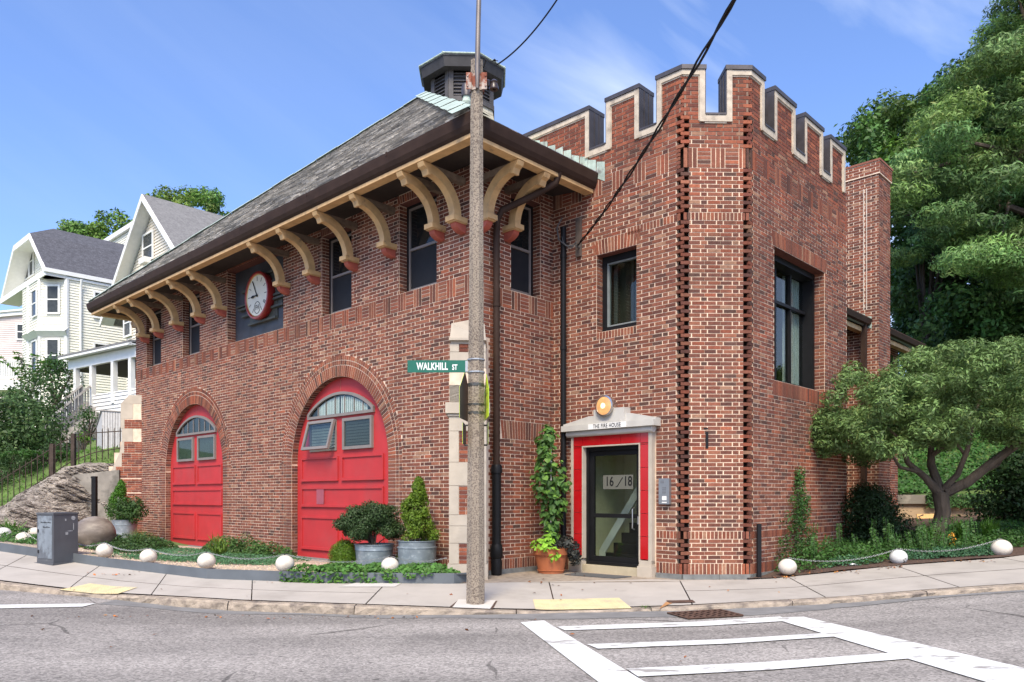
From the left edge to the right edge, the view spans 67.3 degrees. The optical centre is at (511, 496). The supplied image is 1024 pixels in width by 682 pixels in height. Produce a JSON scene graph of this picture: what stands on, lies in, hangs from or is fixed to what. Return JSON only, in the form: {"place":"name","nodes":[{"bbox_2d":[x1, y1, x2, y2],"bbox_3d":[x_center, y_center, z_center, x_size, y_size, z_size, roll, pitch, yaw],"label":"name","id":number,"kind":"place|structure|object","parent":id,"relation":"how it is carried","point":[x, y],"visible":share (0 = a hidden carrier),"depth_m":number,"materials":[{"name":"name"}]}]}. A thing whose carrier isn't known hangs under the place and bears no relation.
{"place":"outdoors","nodes":[
{"label":"outdoors","id":0,"kind":"place"},
{"bbox_2d":[0,445,118,503],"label":"lawn","id":1,"kind":"structure","parent":0,"point":[33,473],"depth_m":22.07,"materials":[{"name":"green plant"}]},
{"bbox_2d":[0,0,1018,388],"label":"sky","id":2,"kind":"structure","parent":0,"point":[104,104],"materials":[{"name":"blue"}]},
{"bbox_2d":[0,432,1022,613],"bbox_3d":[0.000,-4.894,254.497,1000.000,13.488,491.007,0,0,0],"label":"terrain","id":3,"kind":"structure","parent":0,"point":[105,460],"depth_m":22.11,"materials":[{"name":"green plant"}]},
{"bbox_2d":[0,309,22,422],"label":"house","id":4,"kind":"structure","parent":3,"relation":"on","point":[11,330],"depth_m":49.23,"materials":[{"name":"grey"}]},
{"bbox_2d":[3,455,42,484],"bbox_3d":[-14.033,-0.643,22.276,1.345,1.171,1.245,0,0,0],"label":"slope shrub","id":5,"kind":"object","parent":3,"relation":"on","point":[27,465],"visible":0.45,"depth_m":22.04,"materials":[{"name":"green plant"}]},
{"bbox_2d":[0,388,54,445],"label":"slope shrub","id":6,"kind":"object","parent":3,"relation":"on","point":[21,393],"visible":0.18,"depth_m":26.36,"materials":[{"name":"green plant"}]},
{"bbox_2d":[0,351,65,391],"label":"sumac","id":7,"kind":"object","parent":3,"relation":"on","point":[22,367],"visible":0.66,"depth_m":30.66,"materials":[{"name":"green plant"}]},
{"bbox_2d":[0,384,76,475],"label":"broad shrub","id":8,"kind":"object","parent":3,"relation":"on","point":[39,432],"visible":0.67,"depth_m":24.18,"materials":[{"name":"green plant"}]},
{"bbox_2d":[0,447,77,461],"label":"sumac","id":9,"kind":"object","parent":3,"relation":"on","point":[28,452],"visible":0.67,"depth_m":22.06,"materials":[{"name":"green plant"}]},
{"bbox_2d":[9,367,74,419],"bbox_3d":[-16.856,-3.526,27.584,2.076,2.262,1.720,0,0,-36],"label":"broad shrub","id":10,"kind":"object","parent":3,"relation":"on","point":[37,393],"visible":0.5,"depth_m":27.49,"materials":[{"name":"green plant"}]},
{"bbox_2d":[33,438,70,465],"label":"slope shrub","id":11,"kind":"object","parent":3,"relation":"on","point":[58,442],"visible":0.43,"depth_m":22.34,"materials":[{"name":"green plant"}]},
{"bbox_2d":[25,351,85,405],"bbox_3d":[-18.351,-4.603,30.968,2.028,2.569,1.832,0,0,-40],"label":"evergreen shrub","id":12,"kind":"object","parent":3,"relation":"on","point":[61,366],"visible":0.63,"depth_m":30.85,"materials":[{"name":"green plant"}]},
{"bbox_2d":[0,462,113,531],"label":"rock outcrop","id":13,"kind":"object","parent":3,"relation":"on","point":[62,490],"visible":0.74,"depth_m":19.71,"materials":[{"name":"grey stone"}]},
{"bbox_2d":[0,428,121,505],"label":"iron fence","id":14,"kind":"object","parent":3,"relation":"on","point":[52,459],"visible":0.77,"depth_m":20.89,"materials":[{"name":"black metal"}]},
{"bbox_2d":[0,229,126,434],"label":"cream house","id":15,"kind":"structure","parent":3,"relation":"on","point":[56,280],"depth_m":39.46,"materials":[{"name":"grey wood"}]},
{"bbox_2d":[45,284,59,313],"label":"window","id":16,"kind":"structure","parent":15,"relation":"in","point":[52,291],"depth_m":38.53,"materials":[{"name":"white glass"}]},
{"bbox_2d":[45,338,59,370],"bbox_3d":[-23.002,-7.090,38.521,0.707,1.711,0.060,0,0,0],"label":"window","id":17,"kind":"structure","parent":15,"relation":"in","point":[52,345],"depth_m":38.53,"materials":[{"name":"white glass"}]},
{"bbox_2d":[56,218,101,238],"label":"hill tree","id":18,"kind":"object","parent":3,"relation":"on","point":[73,226],"visible":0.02,"depth_m":56.96,"materials":[{"name":"green plant"}]},
{"bbox_2d":[74,404,98,444],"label":"shrub","id":19,"kind":"object","parent":3,"relation":"on","point":[87,412],"visible":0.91,"depth_m":24.42,"materials":[{"name":"green plant"}]},
{"bbox_2d":[72,470,119,522],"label":"concrete wall","id":20,"kind":"structure","parent":3,"relation":"on","point":[108,481],"depth_m":20.20,"materials":[{"name":"grey concrete"}]},
{"bbox_2d":[82,207,132,239],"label":"hill tree","id":21,"kind":"object","parent":3,"relation":"on","point":[121,221],"visible":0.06,"depth_m":57.45,"materials":[{"name":"green plant"}]},
{"bbox_2d":[96,410,121,448],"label":"wooden bin store","id":22,"kind":"structure","parent":3,"relation":"on","point":[109,419],"depth_m":22.60,"materials":[{"name":"wood"}]},
{"bbox_2d":[103,221,131,244],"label":"dormered house","id":23,"kind":"structure","parent":3,"relation":"on","point":[119,236],"depth_m":47.22,"materials":[{"name":"beige"}]},
{"bbox_2d":[45,194,223,452],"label":"gabled house","id":24,"kind":"structure","parent":3,"relation":"on","point":[158,227],"depth_m":32.58,"materials":[{"name":"beige wood"}]},
{"bbox_2d":[142,229,153,259],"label":"window","id":25,"kind":"structure","parent":24,"relation":"in","point":[147,238],"depth_m":34.75,"materials":[{"name":"white glass"}]},
{"bbox_2d":[145,184,199,207],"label":"hill tree","id":26,"kind":"object","parent":3,"relation":"on","point":[174,198],"visible":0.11,"depth_m":60.64,"materials":[{"name":"green plant"}]},
{"bbox_2d":[0,532,385,572],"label":"gravel bed","id":27,"kind":"object","parent":3,"relation":"on","point":[217,567],"visible":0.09,"depth_m":12.65,"materials":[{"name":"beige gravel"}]},
{"bbox_2d":[15,531,30,539],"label":"stone ball","id":28,"kind":"object","parent":27,"relation":"on","point":[21,535],"visible":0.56,"depth_m":14.10,"materials":[{"name":"white stone"}]},
{"bbox_2d":[24,531,446,562],"bbox_3d":[-5.177,0.786,12.145,8.660,0.300,1.111,0,0,21],"label":"chain","id":29,"kind":"object","parent":28,"relation":"on","point":[248,558],"visible":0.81,"depth_m":11.11,"materials":[{"name":"grey metal"}]},
{"bbox_2d":[0,525,82,546],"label":"leafy cover","id":30,"kind":"object","parent":27,"relation":"on","point":[10,537],"visible":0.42,"depth_m":14.17,"materials":[{"name":"green plant"}]},
{"bbox_2d":[91,476,97,515],"bbox_3d":[-9.896,0.207,18.200,0.130,1.385,0.100,0,0,0],"label":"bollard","id":31,"kind":"object","parent":27,"relation":"on","point":[94,495],"visible":0.82,"depth_m":18.15,"materials":[{"name":"black metal"}]},
{"bbox_2d":[78,516,115,547],"bbox_3d":[-7.818,0.688,14.400,0.726,0.646,0.726,0,0,0],"label":"stone sphere","id":32,"kind":"object","parent":27,"relation":"on","point":[93,529],"visible":0.7,"depth_m":14.14,"materials":[{"name":"grey stone"}]},
{"bbox_2d":[96,542,112,556],"bbox_3d":[-6.544,0.851,12.350,0.254,0.240,0.254,0,0,0],"label":"stone ball","id":33,"kind":"object","parent":27,"relation":"on","point":[104,550],"visible":0.97,"depth_m":12.27,"materials":[{"name":"white stone"}]},
{"bbox_2d":[111,519,137,539],"bbox_3d":[-9.221,0.822,18.300,0.571,0.549,0.571,0,0,0],"label":"galvanised tub","id":34,"kind":"object","parent":27,"relation":"on","point":[121,526],"visible":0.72,"depth_m":18.06,"materials":[{"name":"metal"}]},
{"bbox_2d":[106,479,132,520],"bbox_3d":[-9.347,0.111,18.390,0.584,1.096,0.593,0,0,28],"label":"dwarf conifer","id":35,"kind":"object","parent":34,"relation":"on","point":[120,489],"visible":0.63,"depth_m":18.30,"materials":[{"name":"green plant"}]},
{"bbox_2d":[104,495,150,523],"bbox_3d":[-9.120,0.307,18.290,0.939,0.704,0.827,0,0,0],"label":"round shrub","id":36,"kind":"object","parent":34,"relation":"on","point":[133,508],"visible":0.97,"depth_m":18.11,"materials":[{"name":"green plant"}]},
{"bbox_2d":[83,532,179,553],"bbox_3d":[-7.214,0.877,14.476,2.130,0.450,2.081,0,0,-35],"label":"shrubbery","id":37,"kind":"object","parent":27,"relation":"on","point":[128,544],"visible":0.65,"depth_m":14.66,"materials":[{"name":"green plant"}]},
{"bbox_2d":[140,549,156,562],"bbox_3d":[-5.554,0.898,11.750,0.248,0.235,0.248,0,0,0],"label":"stone ball","id":38,"kind":"object","parent":27,"relation":"on","point":[147,555],"visible":0.95,"depth_m":11.66,"materials":[{"name":"white stone"}]},
{"bbox_2d":[92,546,311,565],"bbox_3d":[-5.526,1.025,14.072,3.926,0.286,3.860,0,0,0],"label":"creeping cover","id":39,"kind":"object","parent":27,"relation":"on","point":[223,560],"visible":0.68,"depth_m":12.80,"materials":[{"name":"green plant"}]},
{"bbox_2d":[197,552,215,568],"bbox_3d":[-4.489,0.929,11.300,0.257,0.244,0.257,0,0,0],"label":"stone ball","id":40,"kind":"object","parent":27,"relation":"on","point":[206,560],"visible":0.98,"depth_m":11.21,"materials":[{"name":"white stone"}]},
{"bbox_2d":[204,532,233,555],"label":"iris clump","id":41,"kind":"object","parent":27,"relation":"on","point":[218,549],"visible":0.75,"depth_m":13.56,"materials":[{"name":"green plant"}]},
{"bbox_2d":[201,533,296,556],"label":"wall foot plants","id":42,"kind":"object","parent":27,"relation":"on","point":[262,548],"depth_m":14.85,"materials":[{"name":"green plant"}]},
{"bbox_2d":[275,554,294,570],"bbox_3d":[-3.232,0.936,10.950,0.263,0.249,0.263,0,0,0],"label":"stone ball","id":43,"kind":"object","parent":27,"relation":"on","point":[284,562],"visible":0.96,"depth_m":10.86,"materials":[{"name":"white stone"}]},
{"bbox_2d":[327,538,355,564],"bbox_3d":[-2.654,0.908,12.194,0.586,0.538,0.584,0,0,0],"label":"clipped boxwood ball","id":44,"kind":"object","parent":27,"relation":"on","point":[343,550],"visible":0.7,"depth_m":12.05,"materials":[{"name":"green plant"}]},
{"bbox_2d":[279,561,460,583],"bbox_3d":[-2.008,1.093,11.196,2.578,0.330,1.260,0,0,0],"label":"ivy cover","id":45,"kind":"object","parent":27,"relation":"on","point":[375,568],"visible":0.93,"depth_m":10.76,"materials":[{"name":"green plant"}]},
{"bbox_2d":[354,543,393,565],"bbox_3d":[-2.159,0.941,12.050,0.627,0.410,0.627,0,0,0],"label":"galvanised tub","id":46,"kind":"object","parent":27,"relation":"on","point":[365,551],"visible":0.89,"depth_m":11.80,"materials":[{"name":"metal"}]},
{"bbox_2d":[332,499,405,544],"bbox_3d":[-2.219,0.433,12.057,1.174,0.787,0.944,0,0,0],"label":"potted shrub","id":47,"kind":"object","parent":46,"relation":"on","point":[368,520],"visible":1,"depth_m":11.88,"materials":[{"name":"green plant"}]},
{"bbox_2d":[397,539,436,564],"bbox_3d":[-1.448,0.908,11.750,0.604,0.486,0.604,0,0,0],"label":"galvanised tub","id":48,"kind":"object","parent":27,"relation":"on","point":[415,550],"visible":0.79,"depth_m":11.50,"materials":[{"name":"metal"}]},
{"bbox_2d":[400,476,440,540],"bbox_3d":[-1.421,0.226,11.773,0.606,1.101,0.586,0,0,-18],"label":"potted thuja","id":49,"kind":"object","parent":48,"relation":"on","point":[415,515],"visible":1,"depth_m":11.65,"materials":[{"name":"green plant"}]},
{"bbox_2d":[182,185,230,215],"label":"hill tree","id":50,"kind":"object","parent":3,"relation":"on","point":[212,203],"visible":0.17,"depth_m":59.52,"materials":[{"name":"green plant"}]},
{"bbox_2d":[0,543,466,583],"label":"bed edging","id":51,"kind":"object","parent":3,"relation":"on","point":[434,578],"visible":0.56,"depth_m":11.02,"materials":[{"name":"grey stone"}]},
{"bbox_2d":[86,51,925,581],"bbox_3d":[0.320,-4.946,20.253,17.175,13.092,16.130,0,0,44],"label":"fire station","id":52,"kind":"object","parent":3,"relation":"on","point":[686,329],"visible":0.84,"depth_m":12.48,"materials":[{"name":"brick"}]},
{"bbox_2d":[153,309,160,365],"bbox_3d":[-9.071,-4.106,19.888,0.950,1.486,0.071,0,0,44],"label":"window","id":53,"kind":"structure","parent":52,"relation":"in","point":[156,341],"depth_m":20.04,"materials":[{"name":"black glass"}]},
{"bbox_2d":[189,293,199,354],"bbox_3d":[-7.478,-4.106,18.371,0.950,1.486,0.071,0,0,44],"label":"window","id":54,"kind":"structure","parent":52,"relation":"in","point":[194,327],"depth_m":18.53,"materials":[{"name":"black glass"}]},
{"bbox_2d":[171,405,222,545],"bbox_3d":[-7.458,-0.515,18.268,3.120,3.370,0.110,0,0,44],"label":"garage door","id":55,"kind":"structure","parent":52,"relation":"in","point":[196,458],"depth_m":18.31,"materials":[{"name":"red paint"}]},
{"bbox_2d":[329,231,351,313],"bbox_3d":[-3.071,-4.106,14.174,0.960,1.486,0.071,0,0,44],"label":"window","id":56,"kind":"structure","parent":52,"relation":"in","point":[340,280],"depth_m":14.32,"materials":[{"name":"black glass"}]},
{"bbox_2d":[298,377,387,558],"bbox_3d":[-3.170,-0.515,14.071,3.120,3.370,0.276,0,0,44],"label":"garage door","id":57,"kind":"structure","parent":52,"relation":"in","point":[343,449],"depth_m":14.21,"materials":[{"name":"red paint"}]},
{"bbox_2d":[407,195,436,291],"bbox_3d":[-1.395,-4.106,12.578,0.950,1.486,0.071,0,0,44],"label":"window","id":58,"kind":"structure","parent":52,"relation":"in","point":[421,247],"depth_m":12.70,"materials":[{"name":"black glass"}]},
{"bbox_2d":[511,198,532,295],"bbox_3d":[0.083,-4.028,12.490,0.071,1.544,0.700,0,0,44],"label":"window","id":59,"kind":"structure","parent":52,"relation":"in","point":[522,246],"depth_m":12.59,"materials":[{"name":"black glass"}]},
{"bbox_2d":[590,449,638,563],"bbox_3d":[1.597,0.172,12.012,0.965,1.795,0.122,0,0,44],"label":"door","id":60,"kind":"structure","parent":52,"relation":"in","point":[609,481],"depth_m":12.10,"materials":[{"name":"black paint"}]},
{"bbox_2d":[602,249,636,331],"bbox_3d":[1.826,-3.216,12.167,0.760,1.228,0.300,0,0,44],"label":"window","id":61,"kind":"structure","parent":52,"relation":"in","point":[623,264],"depth_m":12.29,"materials":[{"name":"black glass"}]},
{"bbox_2d":[576,0,735,245],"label":"service cable","id":62,"kind":"object","parent":52,"relation":"attached to","point":[708,44],"visible":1,"depth_m":7.03,"materials":[{"name":"black rubber"}]},
{"bbox_2d":[774,254,814,389],"bbox_3d":[4.339,-2.791,12.759,0.580,2.081,1.950,0,0,44],"label":"window","id":63,"kind":"structure","parent":52,"relation":"in","point":[794,295],"depth_m":13.23,"materials":[{"name":"black glass"}]},
{"bbox_2d":[774,466,819,564],"bbox_3d":[4.431,0.306,12.030,0.332,1.589,1.524,0,0,43],"label":"wall ivy","id":64,"kind":"object","parent":52,"relation":"attached to","point":[798,482],"depth_m":12.13,"materials":[{"name":"green plant"}]},
{"bbox_2d":[834,46,1020,356],"bbox_3d":[18.866,-9.497,30.029,14.123,19.610,8.360,0,0,0],"label":"maple tree","id":65,"kind":"object","parent":3,"relation":"on","point":[871,132],"visible":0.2,"depth_m":27.82,"materials":[{"name":"green plant"}]},
{"bbox_2d":[874,116,990,343],"bbox_3d":[14.524,-6.356,26.061,4.302,13.327,3.572,0,0,0],"label":"tree","id":66,"kind":"object","parent":3,"relation":"on","point":[920,274],"visible":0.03,"depth_m":26.49,"materials":[{"name":"green plant"}]},
{"bbox_2d":[898,495,998,518],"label":"retaining wall","id":67,"kind":"structure","parent":3,"relation":"on","point":[915,504],"depth_m":20.15,"materials":[{"name":"beige stone"}]},
{"bbox_2d":[925,493,996,508],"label":"hanging ivy","id":68,"kind":"object","parent":67,"relation":"hanging from","point":[954,500],"visible":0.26,"depth_m":19.97,"materials":[{"name":"green plant"}]},
{"bbox_2d":[888,0,1023,304],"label":"locust tree","id":69,"kind":"object","parent":3,"relation":"on","point":[984,215],"visible":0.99,"depth_m":21.82,"materials":[{"name":"green plant"}]},
{"bbox_2d":[898,278,1023,438],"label":"understorey tree","id":70,"kind":"object","parent":3,"relation":"on","point":[955,309],"visible":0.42,"depth_m":24.68,"materials":[{"name":"green plant"}]},
{"bbox_2d":[898,401,1023,493],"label":"ivy bank","id":71,"kind":"structure","parent":3,"relation":"on","point":[916,486],"depth_m":22.24,"materials":[{"name":"green plant"}]},
{"bbox_2d":[0,590,1023,681],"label":"road","id":72,"kind":"structure","parent":0,"point":[66,644],"depth_m":7.03,"materials":[{"name":"grey asphalt"}]},
{"bbox_2d":[0,603,94,607],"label":"stop line marking","id":73,"kind":"object","parent":72,"relation":"on","point":[38,605],"visible":1,"depth_m":9.36,"materials":[{"name":"paint"}]},
{"bbox_2d":[100,599,829,618],"bbox_3d":[-0.828,1.335,9.139,8.908,0.142,0.847,0,0,7],"label":"gutter strip","id":74,"kind":"object","parent":72,"relation":"on","point":[743,611],"visible":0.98,"depth_m":8.90,"materials":[{"name":"concrete"}]},
{"bbox_2d":[0,581,1023,614],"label":"kerb","id":75,"kind":"structure","parent":72,"relation":"on","point":[284,607],"depth_m":9.13,"materials":[{"name":"stone"}]},
{"bbox_2d":[453,599,495,608],"bbox_3d":[-0.451,1.296,9.308,0.465,0.046,0.490,0,0,5],"label":"pole footing","id":76,"kind":"object","parent":75,"relation":"on","point":[462,603],"visible":0.82,"depth_m":9.24,"materials":[{"name":"concrete"}]},
{"bbox_2d":[466,0,498,604],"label":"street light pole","id":77,"kind":"object","parent":76,"relation":"on","point":[478,82],"visible":0.99,"depth_m":9.28,"materials":[{"name":"wood"}]},
{"bbox_2d":[407,358,484,373],"bbox_3d":[-0.799,-1.588,9.359,0.940,0.168,0.216,0,0,0],"label":"street sign","id":78,"kind":"object","parent":77,"relation":"attached to","point":[437,366],"visible":0.97,"depth_m":9.34,"materials":[{"name":"green metal"}]},
{"bbox_2d":[459,373,482,421],"bbox_3d":[-0.459,-1.226,9.343,0.245,0.595,0.620,0,0,8],"label":"crossing sign","id":79,"kind":"object","parent":77,"relation":"attached to","point":[463,400],"visible":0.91,"depth_m":9.26,"materials":[{"name":"metal"}]},
{"bbox_2d":[467,374,488,420],"bbox_3d":[-0.422,-1.220,9.345,0.235,0.546,0.620,0,0,-7],"label":"crossing sign","id":80,"kind":"object","parent":77,"relation":"attached to","point":[486,403],"visible":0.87,"depth_m":9.30,"materials":[{"name":"metal"}]},
{"bbox_2d":[667,609,743,618],"bbox_3d":[2.155,1.314,8.612,0.708,0.049,0.498,0,0,-9],"label":"drain grate","id":81,"kind":"object","parent":72,"relation":"on","point":[708,613],"visible":1,"depth_m":8.59,"materials":[{"name":"brown metal"}]},
{"bbox_2d":[521,616,1023,681],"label":"crosswalk marking","id":82,"kind":"object","parent":72,"relation":"on","point":[594,664],"visible":1,"depth_m":6.33,"materials":[{"name":"paint"}]},
{"bbox_2d":[786,590,1023,610],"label":"gutter strip","id":83,"kind":"object","parent":72,"relation":"on","point":[816,607],"visible":1,"depth_m":8.97,"materials":[{"name":"concrete"}]},
{"bbox_2d":[0,551,1023,608],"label":"pavement","id":84,"kind":"structure","parent":0,"point":[519,595],"depth_m":10.26,"materials":[{"name":"concrete"}]},
{"bbox_2d":[34,512,78,564],"bbox_3d":[-7.268,0.661,12.302,0.460,0.821,0.470,0,0,25],"label":"utility cabinet","id":85,"kind":"object","parent":84,"relation":"on","point":[57,538],"visible":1,"depth_m":12.15,"materials":[{"name":"grey metal"}]},
{"bbox_2d":[60,583,136,593],"bbox_3d":[-5.602,1.252,10.488,0.936,0.074,0.466,0,0,14],"label":"tactile pad","id":86,"kind":"object","parent":84,"relation":"on","point":[96,588],"visible":1,"depth_m":10.46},
{"bbox_2d":[339,583,400,586],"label":"pavement repair","id":87,"kind":"structure","parent":84,"relation":"on","point":[372,585],"depth_m":10.47,"materials":[{"name":"concrete"}]},
{"bbox_2d":[533,598,630,609],"bbox_3d":[0.836,1.301,9.351,1.146,0.066,0.639,0,0,0],"label":"tactile pad","id":88,"kind":"object","parent":84,"relation":"on","point":[588,603],"visible":1,"depth_m":9.34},
{"bbox_2d":[0,555,1023,611],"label":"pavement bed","id":89,"kind":"object","parent":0,"point":[516,609],"visible":0.09,"depth_m":10.23,"materials":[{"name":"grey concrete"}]},
{"bbox_2d":[466,570,772,582],"bbox_3d":[1.450,1.198,11.925,4.900,0.001,2.550,0,0,0],"label":"entrance apron","id":90,"kind":"object","parent":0,"point":[530,576],"visible":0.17,"depth_m":11.27,"materials":[{"name":"concrete"}]},
{"bbox_2d":[533,547,567,573],"bbox_3d":[0.614,0.999,12.100,0.578,0.392,0.578,0,0,0],"label":"terracotta pot","id":91,"kind":"object","parent":90,"relation":"on","point":[545,565],"visible":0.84,"depth_m":11.90,"materials":[{"name":"orange ceramic"}]},
{"bbox_2d":[529,531,560,562],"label":"sweet potato vine","id":92,"kind":"object","parent":91,"relation":"in","point":[545,546],"visible":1,"depth_m":11.89,"materials":[{"name":"green plant"}]},
{"bbox_2d":[529,424,571,548],"bbox_3d":[0.600,-0.145,12.081,0.688,1.996,0.654,0,0,0],"label":"climbing vine","id":93,"kind":"object","parent":91,"relation":"in","point":[546,478],"visible":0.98,"depth_m":12.01,"materials":[{"name":"green plant"}]},
{"bbox_2d":[552,535,582,565],"bbox_3d":[0.863,0.852,12.034,0.474,0.499,0.376,0,0,-35],"label":"purple coleus","id":94,"kind":"object","parent":91,"relation":"in","point":[573,553],"visible":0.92,"depth_m":11.99,"materials":[{"name":"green plant"}]},
{"bbox_2d":[564,572,631,578],"bbox_3d":[1.285,1.189,11.604,0.968,0.012,0.372,0,0,38],"label":"door mat","id":95,"kind":"object","parent":90,"relation":"on","point":[596,575],"depth_m":11.55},
{"bbox_2d":[750,514,1023,577],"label":"soil bed","id":96,"kind":"object","parent":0,"point":[1017,550],"visible":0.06,"depth_m":11.64,"materials":[{"name":"brown soil"}]},
{"bbox_2d":[756,524,761,578],"bbox_3d":[3.592,0.799,11.183,0.056,0.813,0.056,0,0,0],"label":"steel post","id":97,"kind":"object","parent":96,"relation":"on","point":[758,550],"visible":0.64,"depth_m":11.15,"materials":[{"name":"black metal"}]},
{"bbox_2d":[778,557,796,574],"bbox_3d":[4.013,1.006,11.200,0.259,0.246,0.259,0,0,0],"label":"stone ball","id":98,"kind":"object","parent":96,"relation":"on","point":[787,566],"visible":1,"depth_m":11.11,"materials":[{"name":"white stone"}]},
{"bbox_2d":[837,479,916,548],"bbox_3d":[6.351,0.380,13.641,1.417,1.421,1.225,0,0,0],"label":"dark yew","id":99,"kind":"object","parent":96,"relation":"on","point":[868,506],"visible":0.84,"depth_m":13.43,"materials":[{"name":"green plant"}]},
{"bbox_2d":[806,514,978,558],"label":"upright weeds","id":100,"kind":"object","parent":96,"relation":"on","point":[918,535],"visible":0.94,"depth_m":12.08,"materials":[{"name":"green plant"}]},
{"bbox_2d":[889,548,907,562],"bbox_3d":[5.805,0.894,11.550,0.252,0.238,0.252,0,0,0],"label":"stone ball","id":101,"kind":"object","parent":96,"relation":"on","point":[898,556],"visible":0.94,"depth_m":11.46,"materials":[{"name":"white stone"}]},
{"bbox_2d":[774,519,1023,572],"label":"plants","id":102,"kind":"object","parent":96,"relation":"on","point":[1014,534],"visible":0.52,"depth_m":12.26,"materials":[{"name":"green plant"}]},
{"bbox_2d":[977,515,1006,537],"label":"daylily clump","id":103,"kind":"object","parent":102,"relation":"on","point":[988,525],"visible":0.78,"depth_m":13.08,"materials":[{"name":"green plant"}]},
{"bbox_2d":[818,543,994,567],"bbox_3d":[6.183,0.898,11.894,3.115,0.354,0.616,0,0,-6],"label":"grey cover","id":104,"kind":"object","parent":96,"relation":"on","point":[967,552],"visible":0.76,"depth_m":11.79,"materials":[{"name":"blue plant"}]},
{"bbox_2d":[809,334,1023,540],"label":"ornamental tree","id":105,"kind":"object","parent":96,"relation":"on","point":[951,411],"visible":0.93,"depth_m":12.25,"materials":[{"name":"green plant"}]},
{"bbox_2d":[957,445,1023,521],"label":"dark hedge","id":106,"kind":"object","parent":96,"relation":"on","point":[1009,501],"visible":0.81,"depth_m":16.40,"materials":[{"name":"green plant"}]},
{"bbox_2d":[990,539,1012,554],"bbox_3d":[7.479,0.770,11.750,0.292,0.277,0.292,0,0,0],"label":"stone ball","id":107,"kind":"object","parent":96,"relation":"on","point":[1001,547],"visible":0.97,"depth_m":11.65,"materials":[{"name":"white stone"}]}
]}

